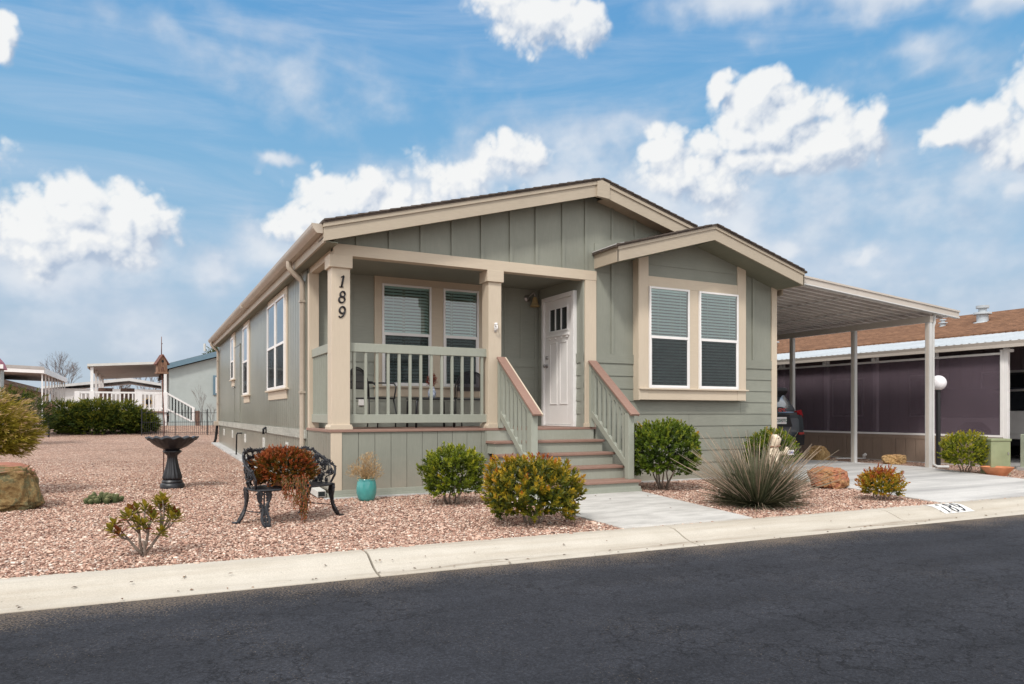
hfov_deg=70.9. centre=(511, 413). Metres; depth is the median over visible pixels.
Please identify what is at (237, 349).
utility door
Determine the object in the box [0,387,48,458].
shrub
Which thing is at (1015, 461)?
driveway
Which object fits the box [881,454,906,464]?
boulder
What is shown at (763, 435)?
shrub
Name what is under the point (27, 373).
carport
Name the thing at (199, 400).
bare tree
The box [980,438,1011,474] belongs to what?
utility box
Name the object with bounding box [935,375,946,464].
lamp post
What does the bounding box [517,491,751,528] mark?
walkway
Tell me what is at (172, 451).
birdbath
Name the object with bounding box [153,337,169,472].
birdhouse
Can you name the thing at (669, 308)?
window
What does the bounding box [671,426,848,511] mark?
yucca plant
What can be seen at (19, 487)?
boulder
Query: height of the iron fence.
1.120 m
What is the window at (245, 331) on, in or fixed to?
in the manufactured home at (584, 325)
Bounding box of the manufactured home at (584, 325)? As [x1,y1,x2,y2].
[208,178,806,499]
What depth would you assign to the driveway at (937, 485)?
11.25 m
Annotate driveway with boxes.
[782,457,1023,502]
[1010,456,1019,467]
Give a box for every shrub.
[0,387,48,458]
[101,490,185,555]
[416,441,489,504]
[480,452,589,524]
[634,416,702,489]
[742,425,802,466]
[853,463,910,499]
[937,429,989,471]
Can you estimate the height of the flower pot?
0.275 m
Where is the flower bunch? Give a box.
[426,373,437,385]
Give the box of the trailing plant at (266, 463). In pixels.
[246,443,320,522]
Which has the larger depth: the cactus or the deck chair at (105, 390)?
the deck chair at (105, 390)
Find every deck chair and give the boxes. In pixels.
[98,388,114,402]
[121,388,134,405]
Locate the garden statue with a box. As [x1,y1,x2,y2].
[768,434,793,473]
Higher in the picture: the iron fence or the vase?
the vase
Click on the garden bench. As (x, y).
(249, 477)
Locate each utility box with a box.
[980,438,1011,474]
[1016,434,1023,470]
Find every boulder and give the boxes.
[0,462,44,511]
[805,445,829,459]
[807,466,849,488]
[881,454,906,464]
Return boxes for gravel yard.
[0,423,1023,577]
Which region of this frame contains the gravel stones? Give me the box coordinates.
[0,456,1023,578]
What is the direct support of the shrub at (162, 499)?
on the gravel yard
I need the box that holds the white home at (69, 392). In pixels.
[43,378,160,417]
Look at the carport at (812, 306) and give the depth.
14.37 m
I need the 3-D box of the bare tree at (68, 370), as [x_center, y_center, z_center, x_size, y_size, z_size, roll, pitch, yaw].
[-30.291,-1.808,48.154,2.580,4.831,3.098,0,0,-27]
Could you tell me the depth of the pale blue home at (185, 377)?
31.39 m
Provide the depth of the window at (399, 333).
11.20 m
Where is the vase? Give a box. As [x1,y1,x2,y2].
[428,387,435,397]
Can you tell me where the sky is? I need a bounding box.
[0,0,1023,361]
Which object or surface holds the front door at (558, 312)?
in the manufactured home at (584, 325)
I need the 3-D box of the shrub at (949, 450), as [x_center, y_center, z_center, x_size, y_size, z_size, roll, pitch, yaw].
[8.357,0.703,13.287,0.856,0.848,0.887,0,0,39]
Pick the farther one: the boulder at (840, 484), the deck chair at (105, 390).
the deck chair at (105, 390)
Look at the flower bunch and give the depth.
10.77 m
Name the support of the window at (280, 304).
in the manufactured home at (584, 325)
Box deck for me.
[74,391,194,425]
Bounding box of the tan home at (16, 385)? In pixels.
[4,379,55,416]
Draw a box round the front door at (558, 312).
[541,290,576,426]
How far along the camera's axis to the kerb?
5.69 m
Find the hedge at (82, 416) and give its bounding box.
[39,395,162,434]
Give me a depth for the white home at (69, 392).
48.68 m
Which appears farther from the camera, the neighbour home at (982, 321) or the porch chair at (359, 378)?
the neighbour home at (982, 321)
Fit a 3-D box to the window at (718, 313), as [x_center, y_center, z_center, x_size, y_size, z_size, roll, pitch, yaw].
[3.456,-1.208,12.031,0.858,1.610,0.052,0,0,-27]
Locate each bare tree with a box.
[39,353,81,387]
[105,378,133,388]
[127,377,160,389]
[191,388,204,418]
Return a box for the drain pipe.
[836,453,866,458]
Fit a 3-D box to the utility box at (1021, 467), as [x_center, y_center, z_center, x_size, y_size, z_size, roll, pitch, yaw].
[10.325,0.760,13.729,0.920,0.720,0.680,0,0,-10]
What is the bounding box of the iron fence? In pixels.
[141,409,207,435]
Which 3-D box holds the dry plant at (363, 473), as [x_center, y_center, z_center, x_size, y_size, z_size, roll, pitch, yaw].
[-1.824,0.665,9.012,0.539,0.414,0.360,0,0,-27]
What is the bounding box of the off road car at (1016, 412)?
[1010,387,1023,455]
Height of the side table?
0.440 m
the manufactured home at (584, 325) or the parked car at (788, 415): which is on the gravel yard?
the manufactured home at (584, 325)
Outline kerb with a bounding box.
[0,497,1023,613]
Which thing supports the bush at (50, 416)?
on the gravel yard
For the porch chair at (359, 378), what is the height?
0.883 m
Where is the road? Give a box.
[0,514,1023,683]
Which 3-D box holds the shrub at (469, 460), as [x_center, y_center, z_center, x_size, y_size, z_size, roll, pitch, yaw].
[-0.717,0.727,8.703,0.858,0.798,0.790,0,0,-27]
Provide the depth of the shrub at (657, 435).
10.09 m
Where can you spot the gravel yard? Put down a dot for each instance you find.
(64, 448)
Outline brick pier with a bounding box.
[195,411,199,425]
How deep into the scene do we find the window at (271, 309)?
13.28 m
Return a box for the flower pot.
[356,478,376,500]
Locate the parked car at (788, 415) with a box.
[777,387,804,445]
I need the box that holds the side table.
[406,398,454,427]
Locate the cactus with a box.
[82,491,123,504]
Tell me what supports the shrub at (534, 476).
on the gravel yard
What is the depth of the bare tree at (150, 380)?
57.37 m
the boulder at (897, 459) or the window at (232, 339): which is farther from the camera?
the window at (232, 339)
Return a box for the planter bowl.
[980,466,1014,475]
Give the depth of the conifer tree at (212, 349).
54.92 m
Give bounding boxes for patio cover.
[87,362,166,425]
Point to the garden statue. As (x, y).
(773, 439)
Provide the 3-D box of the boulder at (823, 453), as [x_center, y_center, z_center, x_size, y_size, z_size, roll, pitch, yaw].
[7.179,0.986,16.872,0.572,0.476,0.473,0,0,-33]
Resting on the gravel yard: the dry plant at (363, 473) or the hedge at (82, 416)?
the hedge at (82, 416)
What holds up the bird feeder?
on the gravel yard
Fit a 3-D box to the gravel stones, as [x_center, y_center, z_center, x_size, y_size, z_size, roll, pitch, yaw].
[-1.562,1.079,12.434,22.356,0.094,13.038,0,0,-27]
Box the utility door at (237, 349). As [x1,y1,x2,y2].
[233,343,240,421]
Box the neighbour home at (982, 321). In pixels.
[777,305,1023,455]
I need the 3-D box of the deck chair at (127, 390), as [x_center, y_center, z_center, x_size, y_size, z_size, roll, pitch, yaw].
[-16.645,-0.600,31.122,0.540,1.000,0.520,0,0,-27]
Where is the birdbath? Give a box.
[145,436,198,488]
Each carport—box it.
[4,364,66,419]
[777,275,959,468]
[777,331,1023,468]
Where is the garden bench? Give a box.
[232,446,343,527]
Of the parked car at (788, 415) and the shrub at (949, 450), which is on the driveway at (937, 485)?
the parked car at (788, 415)
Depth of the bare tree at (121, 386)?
57.60 m
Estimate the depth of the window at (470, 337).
11.60 m
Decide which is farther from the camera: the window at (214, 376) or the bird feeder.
the window at (214, 376)
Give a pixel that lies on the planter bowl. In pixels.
(1000, 470)
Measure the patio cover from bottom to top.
2.840 m
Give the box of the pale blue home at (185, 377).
[158,344,216,425]
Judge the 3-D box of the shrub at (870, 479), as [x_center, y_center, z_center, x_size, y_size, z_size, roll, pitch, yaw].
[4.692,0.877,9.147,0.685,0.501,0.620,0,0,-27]
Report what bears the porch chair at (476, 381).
on the manufactured home at (584, 325)
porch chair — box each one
[350,367,396,427]
[454,371,479,426]
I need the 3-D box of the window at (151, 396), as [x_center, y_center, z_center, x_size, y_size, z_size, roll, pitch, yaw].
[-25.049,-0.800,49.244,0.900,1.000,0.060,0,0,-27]
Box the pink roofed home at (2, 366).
[0,359,6,396]
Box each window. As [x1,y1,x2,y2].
[142,394,152,407]
[213,375,216,394]
[230,337,233,379]
[242,325,248,394]
[267,302,274,390]
[275,294,285,388]
[382,283,431,385]
[443,288,478,386]
[649,286,689,388]
[698,291,738,389]
[1010,370,1023,386]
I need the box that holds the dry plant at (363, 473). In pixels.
[345,451,383,479]
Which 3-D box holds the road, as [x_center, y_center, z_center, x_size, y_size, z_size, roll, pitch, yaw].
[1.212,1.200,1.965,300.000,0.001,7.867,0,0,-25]

